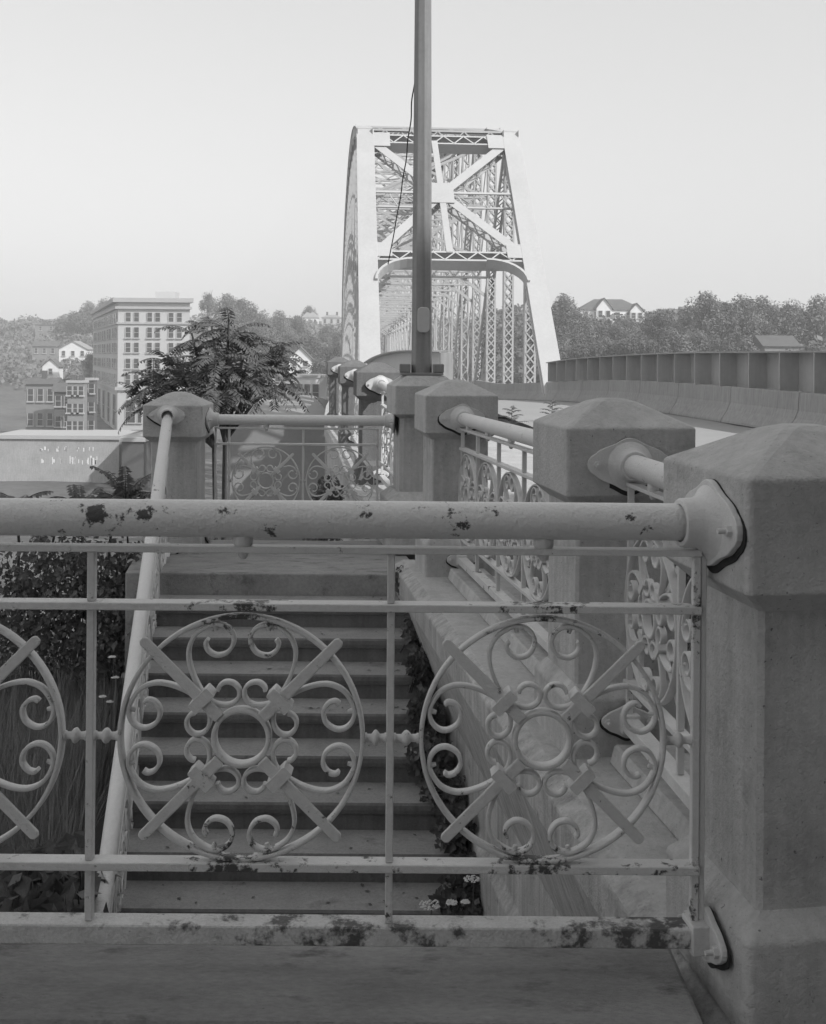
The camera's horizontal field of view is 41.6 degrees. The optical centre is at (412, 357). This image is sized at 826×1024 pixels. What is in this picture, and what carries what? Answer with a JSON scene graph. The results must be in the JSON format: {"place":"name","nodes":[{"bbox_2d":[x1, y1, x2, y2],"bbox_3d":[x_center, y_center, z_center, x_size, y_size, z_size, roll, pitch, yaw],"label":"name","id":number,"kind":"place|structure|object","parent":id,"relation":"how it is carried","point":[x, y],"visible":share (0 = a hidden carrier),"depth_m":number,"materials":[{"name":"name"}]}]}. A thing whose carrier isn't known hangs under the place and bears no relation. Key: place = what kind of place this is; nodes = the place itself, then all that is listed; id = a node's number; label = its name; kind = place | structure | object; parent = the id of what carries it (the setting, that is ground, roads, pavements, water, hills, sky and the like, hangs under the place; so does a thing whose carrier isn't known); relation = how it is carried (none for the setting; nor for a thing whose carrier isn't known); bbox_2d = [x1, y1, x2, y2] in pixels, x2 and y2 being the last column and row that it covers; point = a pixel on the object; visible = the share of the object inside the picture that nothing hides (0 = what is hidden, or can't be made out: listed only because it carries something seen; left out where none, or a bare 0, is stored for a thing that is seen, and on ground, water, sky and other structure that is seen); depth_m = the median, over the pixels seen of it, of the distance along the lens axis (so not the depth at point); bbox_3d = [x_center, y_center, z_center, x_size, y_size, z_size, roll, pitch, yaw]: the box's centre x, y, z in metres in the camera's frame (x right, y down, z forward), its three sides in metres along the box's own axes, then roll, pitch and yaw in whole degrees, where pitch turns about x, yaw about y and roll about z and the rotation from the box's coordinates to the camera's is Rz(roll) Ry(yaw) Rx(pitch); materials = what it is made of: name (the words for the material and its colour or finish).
{"place":"outdoors","nodes":[
{"label":"outdoors","id":0,"kind":"place"},
{"bbox_2d":[0,319,810,899],"bbox_3d":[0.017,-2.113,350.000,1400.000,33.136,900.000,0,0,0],"label":"ground","id":1,"kind":"structure","parent":0,"point":[12,407],"depth_m":97.22,"materials":[{"name":"soil"}]},
{"bbox_2d":[23,371,64,429],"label":"house","id":2,"kind":"structure","parent":1,"relation":"on","point":[39,405],"depth_m":170.00,"materials":[{"name":"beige brick"}]},
{"bbox_2d":[35,324,58,338],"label":"house","id":3,"kind":"structure","parent":1,"relation":"on","point":[40,329],"depth_m":380.00,"materials":[{"name":"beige brick"}]},
{"bbox_2d":[31,341,63,367],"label":"house","id":4,"kind":"structure","parent":1,"relation":"on","point":[43,349],"depth_m":310.00,"materials":[{"name":"paint"}]},
{"bbox_2d":[0,491,101,673],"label":"tree of heaven","id":5,"kind":"object","parent":1,"relation":"on","point":[38,494],"visible":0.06,"depth_m":9.82,"materials":[{"name":"grey plant"}]},
{"bbox_2d":[41,358,64,378],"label":"house","id":6,"kind":"structure","parent":1,"relation":"on","point":[53,367],"depth_m":262.00,"materials":[{"name":"white"}]},
{"bbox_2d":[51,383,67,429],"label":"house","id":7,"kind":"structure","parent":1,"relation":"on","point":[60,403],"depth_m":165.00,"materials":[{"name":"grey brick"}]},
{"bbox_2d":[53,316,68,339],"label":"tree","id":8,"kind":"object","parent":1,"relation":"on","point":[58,329],"visible":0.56,"depth_m":378.83,"materials":[{"name":"grey plant"}]},
{"bbox_2d":[0,619,124,906],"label":"grass","id":9,"kind":"structure","parent":1,"relation":"on","point":[56,819],"depth_m":7.22,"materials":[{"name":"plant"}]},
{"bbox_2d":[0,831,121,912],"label":"weed clump","id":10,"kind":"object","parent":9,"relation":"on","point":[55,892],"visible":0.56,"depth_m":5.12,"materials":[{"name":"grey plant"}]},
{"bbox_2d":[0,430,140,482],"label":"warehouse","id":11,"kind":"structure","parent":1,"relation":"on","point":[54,455],"depth_m":100.00,"materials":[{"name":"paint"}]},
{"bbox_2d":[0,536,142,688],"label":"bush","id":12,"kind":"object","parent":1,"relation":"on","point":[111,638],"visible":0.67,"depth_m":8.61,"materials":[{"name":"grey plant"}]},
{"bbox_2d":[58,341,92,370],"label":"house","id":13,"kind":"structure","parent":1,"relation":"on","point":[79,350],"depth_m":300.00,"materials":[{"name":"white"}]},
{"bbox_2d":[61,310,90,335],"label":"tree","id":14,"kind":"object","parent":1,"relation":"on","point":[76,321],"visible":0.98,"depth_m":368.54,"materials":[{"name":"grey plant"}]},
{"bbox_2d":[65,375,88,429],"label":"house","id":15,"kind":"structure","parent":1,"relation":"on","point":[76,404],"depth_m":157.90,"materials":[{"name":"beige brick"}]},
{"bbox_2d":[80,351,92,377],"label":"tree","id":16,"kind":"object","parent":1,"relation":"on","point":[87,361],"visible":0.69,"depth_m":254.15,"materials":[{"name":"grey plant"}]},
{"bbox_2d":[78,300,98,338],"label":"tree","id":17,"kind":"object","parent":1,"relation":"on","point":[89,308],"visible":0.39,"depth_m":383.54,"materials":[{"name":"grey plant"}]},
{"bbox_2d":[85,378,98,429],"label":"house","id":18,"kind":"structure","parent":1,"relation":"on","point":[92,404],"depth_m":161.97,"materials":[{"name":"grey brick"}]},
{"bbox_2d":[50,466,150,662],"bbox_3d":[-2.714,2.206,9.592,1.002,2.550,0.790,0,0,0],"label":"tree of heaven","id":19,"kind":"object","parent":1,"relation":"on","point":[129,491],"visible":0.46,"depth_m":9.60,"materials":[{"name":"grey plant"}]},
{"bbox_2d":[119,431,150,489],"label":"shed","id":20,"kind":"structure","parent":1,"relation":"on","point":[136,453],"depth_m":97.00,"materials":[{"name":"grey concrete"}]},
{"bbox_2d":[91,292,193,429],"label":"office building","id":21,"kind":"structure","parent":1,"relation":"on","point":[125,338],"depth_m":190.00,"materials":[{"name":"brick"}]},
{"bbox_2d":[198,292,216,350],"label":"tree","id":22,"kind":"object","parent":1,"relation":"on","point":[208,305],"visible":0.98,"depth_m":299.75,"materials":[{"name":"grey plant"}]},
{"bbox_2d":[115,307,322,539],"bbox_3d":[-2.454,2.203,13.137,2.353,5.558,2.032,0,0,43],"label":"tree of heaven","id":23,"kind":"object","parent":1,"relation":"on","point":[225,396],"visible":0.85,"depth_m":12.83,"materials":[{"name":"grey plant"}]},
{"bbox_2d":[212,293,240,362],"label":"tree","id":24,"kind":"object","parent":1,"relation":"on","point":[228,303],"visible":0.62,"depth_m":309.51,"materials":[{"name":"grey plant"}]},
{"bbox_2d":[231,297,257,324],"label":"tree","id":25,"kind":"object","parent":1,"relation":"on","point":[247,314],"visible":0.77,"depth_m":328.62,"materials":[{"name":"grey plant"}]},
{"bbox_2d":[236,321,266,352],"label":"tree","id":26,"kind":"object","parent":1,"relation":"on","point":[255,330],"visible":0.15,"depth_m":279.03,"materials":[{"name":"grey plant"}]},
{"bbox_2d":[0,312,508,415],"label":"hillside scrub","id":27,"kind":"object","parent":1,"relation":"on","point":[19,368],"visible":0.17,"depth_m":340.76,"materials":[{"name":"grey plant"}]},
{"bbox_2d":[252,309,274,331],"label":"tree","id":28,"kind":"object","parent":1,"relation":"on","point":[260,319],"visible":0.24,"depth_m":338.81,"materials":[{"name":"grey plant"}]},
{"bbox_2d":[125,540,408,672],"bbox_3d":[-1.183,3.266,9.000,2.468,3.250,1.500,0,0,0],"label":"landing","id":29,"kind":"object","parent":1,"relation":"on","point":[281,574],"visible":0.17,"depth_m":8.25,"materials":[{"name":"concrete"}]},
{"bbox_2d":[143,392,212,553],"bbox_3d":[-2.000,0.969,9.270,0.500,1.350,0.500,0,0,0],"label":"railing post","id":30,"kind":"object","parent":29,"relation":"on","point":[190,434],"visible":0.52,"depth_m":9.08,"materials":[{"name":"concrete"}]},
{"bbox_2d":[94,404,184,912],"bbox_3d":[-1.635,2.539,6.218,0.348,4.300,5.699,0,0,-8],"label":"railing","id":31,"kind":"object","parent":30,"relation":"attached to","point":[118,824],"visible":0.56,"depth_m":6.57,"materials":[{"name":"metal"}]},
{"bbox_2d":[205,407,394,542],"bbox_3d":[-0.954,1.017,9.300,1.595,1.165,0.348,0,0,0],"label":"railing","id":32,"kind":"object","parent":30,"relation":"attached to","point":[212,419],"visible":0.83,"depth_m":9.28,"materials":[{"name":"metal"}]},
{"bbox_2d":[379,375,449,544],"bbox_3d":[0.080,0.888,9.368,0.660,1.465,0.660,0,0,-8],"label":"lamp pedestal","id":33,"kind":"object","parent":29,"relation":"on","point":[402,390],"visible":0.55,"depth_m":9.13,"materials":[{"name":"concrete"}]},
{"bbox_2d":[365,375,393,486],"bbox_3d":[-0.164,0.838,10.774,0.348,1.285,2.254,0,0,-10],"label":"railing","id":34,"kind":"object","parent":33,"relation":"attached to","point":[377,385],"visible":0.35,"depth_m":11.56,"materials":[{"name":"metal"}]},
{"bbox_2d":[399,0,443,374],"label":"lamp pole","id":35,"kind":"object","parent":33,"relation":"on","point":[421,356],"visible":1,"depth_m":9.30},
{"bbox_2d":[388,86,413,263],"bbox_3d":[-0.108,-1.765,10.933,0.066,1.394,3.158,0,0,-5],"label":"loose cable","id":36,"kind":"object","parent":35,"relation":"hanging from","point":[403,173],"visible":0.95,"depth_m":10.99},
{"bbox_2d":[253,325,285,364],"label":"tree","id":37,"kind":"object","parent":1,"relation":"on","point":[270,335],"visible":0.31,"depth_m":268.62,"materials":[{"name":"grey plant"}]},
{"bbox_2d":[229,395,328,539],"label":"building","id":38,"kind":"structure","parent":1,"relation":"on","point":[273,435],"depth_m":62.00,"materials":[{"name":"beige brick"}]},
{"bbox_2d":[267,310,296,342],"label":"tree","id":39,"kind":"object","parent":1,"relation":"on","point":[282,323],"visible":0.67,"depth_m":347.89,"materials":[{"name":"grey plant"}]},
{"bbox_2d":[276,330,303,364],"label":"tree","id":40,"kind":"object","parent":1,"relation":"on","point":[288,338],"visible":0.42,"depth_m":258.92,"materials":[{"name":"grey plant"}]},
{"bbox_2d":[288,315,310,336],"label":"tree","id":41,"kind":"object","parent":1,"relation":"on","point":[297,322],"visible":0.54,"depth_m":358.18,"materials":[{"name":"grey plant"}]},
{"bbox_2d":[120,595,482,915],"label":"staircase","id":42,"kind":"structure","parent":1,"relation":"on","point":[358,822],"depth_m":6.73,"materials":[{"name":"concrete"}]},
{"bbox_2d":[162,596,461,904],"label":"fallen leaves","id":43,"kind":"object","parent":42,"relation":"on","point":[361,884],"visible":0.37,"depth_m":6.27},
{"bbox_2d":[289,347,314,373],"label":"house","id":44,"kind":"structure","parent":1,"relation":"on","point":[304,354],"depth_m":230.00,"materials":[{"name":"white"}]},
{"bbox_2d":[277,374,327,399],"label":"building","id":45,"kind":"structure","parent":1,"relation":"on","point":[315,385],"depth_m":150.00,"materials":[{"name":"white"}]},
{"bbox_2d":[296,334,320,358],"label":"tree","id":46,"kind":"object","parent":1,"relation":"on","point":[312,343],"visible":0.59,"depth_m":263.56,"materials":[{"name":"grey plant"}]},
{"bbox_2d":[302,309,318,329],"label":"house","id":47,"kind":"structure","parent":1,"relation":"on","point":[313,316],"depth_m":420.20,"materials":[{"name":"white"}]},
{"bbox_2d":[306,355,328,392],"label":"tree","id":48,"kind":"object","parent":1,"relation":"on","point":[318,365],"visible":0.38,"depth_m":214.53,"materials":[{"name":"grey plant"}]},
{"bbox_2d":[311,344,333,370],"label":"tree","id":49,"kind":"object","parent":1,"relation":"on","point":[322,350],"visible":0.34,"depth_m":253.93,"materials":[{"name":"grey plant"}]},
{"bbox_2d":[302,475,345,540],"bbox_3d":[-1.069,2.440,12.735,0.619,2.206,1.328,0,0,-12],"label":"bush","id":50,"kind":"object","parent":1,"relation":"on","point":[321,492],"visible":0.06,"depth_m":12.49,"materials":[{"name":"grey plant"}]},
{"bbox_2d":[318,323,335,344],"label":"tree","id":51,"kind":"object","parent":1,"relation":"on","point":[325,333],"visible":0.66,"depth_m":358.73,"materials":[{"name":"grey plant"}]},
{"bbox_2d":[321,312,341,328],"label":"house","id":52,"kind":"structure","parent":1,"relation":"on","point":[336,319],"depth_m":425.00,"materials":[{"name":"brick"}]},
{"bbox_2d":[324,340,340,360],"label":"tree","id":53,"kind":"object","parent":1,"relation":"on","point":[336,349],"visible":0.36,"depth_m":244.57,"materials":[{"name":"grey plant"}]},
{"bbox_2d":[0,944,702,1023],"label":"kerb","id":54,"kind":"structure","parent":1,"relation":"on","point":[126,984],"depth_m":2.54,"materials":[{"name":"concrete"}]},
{"bbox_2d":[324,401,414,559],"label":"retaining wall","id":55,"kind":"structure","parent":1,"relation":"on","point":[331,436],"depth_m":15.10,"materials":[{"name":"concrete"}]},
{"bbox_2d":[326,357,348,425],"bbox_3d":[-1.516,0.693,22.200,0.500,1.410,0.500,0,0,-6],"label":"railing post","id":56,"kind":"object","parent":55,"relation":"on","point":[333,392],"visible":0.45,"depth_m":22.00,"materials":[{"name":"concrete"}]},
{"bbox_2d":[344,369,358,447],"bbox_3d":[-0.672,0.774,14.700,0.348,1.185,4.626,0,0,-6],"label":"railing","id":57,"kind":"object","parent":55,"relation":"on","point":[348,375],"visible":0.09,"depth_m":16.88,"materials":[{"name":"metal"}]},
{"bbox_2d":[338,360,366,443],"bbox_3d":[-0.936,0.723,17.250,0.500,1.360,0.500,0,0,-6],"label":"railing post","id":58,"kind":"object","parent":55,"relation":"on","point":[347,401],"visible":0.43,"depth_m":17.04,"materials":[{"name":"concrete"}]},
{"bbox_2d":[353,362,400,484],"bbox_3d":[-0.407,0.732,12.150,0.500,1.350,0.500,0,0,-6],"label":"railing post","id":59,"kind":"object","parent":55,"relation":"on","point":[369,402],"visible":0.45,"depth_m":11.94,"materials":[{"name":"concrete"}]},
{"bbox_2d":[462,339,482,379],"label":"tree","id":60,"kind":"object","parent":1,"relation":"on","point":[463,362],"visible":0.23,"depth_m":219.16,"materials":[{"name":"grey plant"}]},
{"bbox_2d":[481,335,508,363],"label":"tree","id":61,"kind":"object","parent":1,"relation":"on","point":[498,345],"visible":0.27,"depth_m":213.44,"materials":[{"name":"grey plant"}]},
{"bbox_2d":[554,324,570,347],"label":"tree","id":62,"kind":"object","parent":1,"relation":"on","point":[561,331],"visible":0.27,"depth_m":178.32,"materials":[{"name":"grey plant"}]},
{"bbox_2d":[395,560,731,1023],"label":"stair side wall","id":63,"kind":"structure","parent":1,"relation":"on","point":[661,825],"depth_m":4.65,"materials":[{"name":"concrete"}]},
{"bbox_2d":[395,565,483,915],"bbox_3d":[0.101,2.297,6.947,0.409,1.532,2.432,0,0,-10],"label":"vine","id":64,"kind":"object","parent":63,"relation":"attached to","point":[421,672],"visible":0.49,"depth_m":6.59,"materials":[{"name":"black plant"}]},
{"bbox_2d":[414,380,497,576],"bbox_3d":[0.301,0.847,7.845,0.520,1.370,0.520,0,0,-8],"label":"railing post","id":65,"kind":"object","parent":63,"relation":"on","point":[441,457],"visible":0.55,"depth_m":7.63,"materials":[{"name":"concrete"}]},
{"bbox_2d":[533,398,694,758],"bbox_3d":[0.802,0.851,4.435,0.520,1.370,0.520,0,0,-8],"label":"railing post","id":66,"kind":"object","parent":63,"relation":"on","point":[569,442],"visible":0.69,"depth_m":4.22,"materials":[{"name":"concrete"}]},
{"bbox_2d":[438,404,548,651],"bbox_3d":[0.551,0.901,6.140,0.348,1.180,3.029,0,0,-8],"label":"railing","id":67,"kind":"object","parent":66,"relation":"attached to","point":[462,420],"visible":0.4,"depth_m":6.43,"materials":[{"name":"metal"}]},
{"bbox_2d":[663,423,825,1023],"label":"railing post","id":68,"kind":"object","parent":63,"relation":"on","point":[765,828],"visible":0.79,"depth_m":2.50,"materials":[{"name":"concrete"}]},
{"bbox_2d":[0,479,746,970],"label":"railing","id":69,"kind":"object","parent":68,"relation":"attached to","point":[702,523],"visible":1,"depth_m":2.58,"materials":[{"name":"metal"}]},
{"bbox_2d":[587,438,690,809],"bbox_3d":[0.882,0.891,3.575,0.348,1.165,1.206,0,0,-5],"label":"railing","id":70,"kind":"object","parent":68,"relation":"attached to","point":[629,468],"visible":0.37,"depth_m":3.86,"materials":[{"name":"metal"}]},
{"bbox_2d":[557,336,571,359],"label":"tree","id":71,"kind":"object","parent":1,"relation":"on","point":[562,347],"visible":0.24,"depth_m":164.38,"materials":[{"name":"grey plant"}]},
{"bbox_2d":[551,293,579,327],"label":"tree","id":72,"kind":"object","parent":1,"relation":"on","point":[564,305],"visible":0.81,"depth_m":204.18,"materials":[{"name":"grey plant"}]},
{"bbox_2d":[566,308,597,347],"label":"tree","id":73,"kind":"object","parent":1,"relation":"on","point":[576,322],"visible":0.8,"depth_m":188.74,"materials":[{"name":"grey plant"}]},
{"bbox_2d":[563,340,605,358],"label":"tree","id":74,"kind":"object","parent":1,"relation":"on","point":[580,352],"visible":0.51,"depth_m":158.81,"materials":[{"name":"grey plant"}]},
{"bbox_2d":[594,298,613,319],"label":"house","id":75,"kind":"structure","parent":1,"relation":"on","point":[603,306],"depth_m":248.50,"materials":[{"name":"white"}]},
{"bbox_2d":[593,335,620,355],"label":"tree","id":76,"kind":"object","parent":1,"relation":"on","point":[605,342],"visible":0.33,"depth_m":159.47,"materials":[{"name":"grey plant"}]},
{"bbox_2d":[589,322,628,342],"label":"tree","id":77,"kind":"object","parent":1,"relation":"on","point":[615,330],"visible":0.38,"depth_m":193.50,"materials":[{"name":"grey plant"}]},
{"bbox_2d":[576,299,644,323],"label":"house","id":78,"kind":"structure","parent":1,"relation":"on","point":[621,306],"depth_m":251.09,"materials":[{"name":"white"}]},
{"bbox_2d":[606,336,649,354],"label":"tree","id":79,"kind":"object","parent":1,"relation":"on","point":[624,348],"visible":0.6,"depth_m":157.08,"materials":[{"name":"grey plant"}]},
{"bbox_2d":[617,314,643,341],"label":"tree","id":80,"kind":"object","parent":1,"relation":"on","point":[628,324],"visible":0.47,"depth_m":199.36,"materials":[{"name":"grey plant"}]},
{"bbox_2d":[628,303,644,321],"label":"house","id":81,"kind":"structure","parent":1,"relation":"on","point":[636,311],"depth_m":248.80,"materials":[{"name":"white"}]},
{"bbox_2d":[465,303,825,392],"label":"hillside scrub","id":82,"kind":"object","parent":1,"relation":"on","point":[518,350],"visible":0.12,"depth_m":207.09,"materials":[{"name":"grey plant"}]},
{"bbox_2d":[638,308,675,343],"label":"tree","id":83,"kind":"object","parent":1,"relation":"on","point":[657,326],"visible":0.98,"depth_m":183.93,"materials":[{"name":"grey plant"}]},
{"bbox_2d":[653,327,692,352],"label":"tree","id":84,"kind":"object","parent":1,"relation":"on","point":[666,344],"visible":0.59,"depth_m":154.40,"materials":[{"name":"grey plant"}]},
{"bbox_2d":[669,317,688,342],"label":"tree","id":85,"kind":"object","parent":1,"relation":"on","point":[675,325],"visible":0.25,"depth_m":189.29,"materials":[{"name":"grey plant"}]},
{"bbox_2d":[685,327,717,351],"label":"tree","id":86,"kind":"object","parent":1,"relation":"on","point":[701,338],"visible":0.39,"depth_m":157.28,"materials":[{"name":"grey plant"}]},
{"bbox_2d":[676,290,730,345],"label":"tree","id":87,"kind":"object","parent":1,"relation":"on","point":[708,324],"visible":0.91,"depth_m":174.35,"materials":[{"name":"grey plant"}]},
{"bbox_2d":[695,299,743,350],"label":"tree","id":88,"kind":"object","parent":1,"relation":"on","point":[732,313],"visible":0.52,"depth_m":178.64,"materials":[{"name":"grey plant"}]},
{"bbox_2d":[710,337,740,351],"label":"tree","id":89,"kind":"object","parent":1,"relation":"on","point":[725,347],"visible":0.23,"depth_m":155.88,"materials":[{"name":"grey plant"}]},
{"bbox_2d":[733,335,759,350],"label":"tree","id":90,"kind":"object","parent":1,"relation":"on","point":[746,345],"visible":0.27,"depth_m":157.06,"materials":[{"name":"grey plant"}]},
{"bbox_2d":[725,293,768,345],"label":"tree","id":91,"kind":"object","parent":1,"relation":"on","point":[747,326],"visible":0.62,"depth_m":183.60,"materials":[{"name":"grey plant"}]},
{"bbox_2d":[750,295,786,334],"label":"tree","id":92,"kind":"object","parent":1,"relation":"on","point":[773,317],"visible":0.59,"depth_m":188.64,"materials":[{"name":"grey plant"}]},
{"bbox_2d":[752,335,801,350],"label":"house","id":93,"kind":"structure","parent":1,"relation":"on","point":[772,342],"depth_m":173.23,"materials":[{"name":"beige brick"}]},
{"bbox_2d":[771,298,810,347],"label":"tree","id":94,"kind":"object","parent":1,"relation":"on","point":[789,327],"visible":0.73,"depth_m":188.53,"materials":[{"name":"grey plant"}]},
{"bbox_2d":[795,293,825,346],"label":"tree","id":95,"kind":"object","parent":1,"relation":"on","point":[814,318],"visible":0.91,"depth_m":189.21,"materials":[{"name":"grey plant"}]},
{"bbox_2d":[0,0,825,320],"label":"sky","id":96,"kind":"structure","parent":0,"point":[673,150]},
{"bbox_2d":[488,435,539,501],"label":"sidewalk","id":97,"kind":"structure","parent":0,"point":[512,457],"depth_m":15.38,"materials":[{"name":"concrete"}]},
{"bbox_2d":[439,352,452,379],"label":"girder end block","id":98,"kind":"structure","parent":97,"relation":"on","point":[446,359],"depth_m":19.90,"materials":[{"name":"concrete"}]},
{"bbox_2d":[363,350,451,372],"bbox_3d":[-0.485,0.230,28.450,0.406,0.783,16.030,0,0,-7],"label":"plate girder","id":99,"kind":"object","parent":98,"relation":"on","point":[394,359],"visible":0.41,"depth_m":27.28,"materials":[{"name":"metal"}]},
{"bbox_2d":[493,539,690,726],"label":"verge","id":100,"kind":"structure","parent":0,"point":[537,573],"depth_m":7.43,"materials":[{"name":"soil"}]},
{"bbox_2d":[498,399,752,446],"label":"road","id":101,"kind":"structure","parent":0,"point":[707,431],"depth_m":22.26,"materials":[{"name":"asphalt"}]},
{"bbox_2d":[341,125,559,427],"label":"truss bridge","id":102,"kind":"structure","parent":101,"relation":"on","point":[367,267],"depth_m":47.45,"materials":[{"name":"paint"}]},
{"bbox_2d":[474,380,825,427],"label":"concrete barrier","id":103,"kind":"object","parent":101,"relation":"on","point":[749,407],"visible":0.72,"depth_m":22.77,"materials":[{"name":"concrete"}]},
{"bbox_2d":[546,351,825,393],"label":"plate girder","id":104,"kind":"object","parent":103,"relation":"on","point":[794,370],"visible":0.92,"depth_m":22.84,"materials":[{"name":"metal"}]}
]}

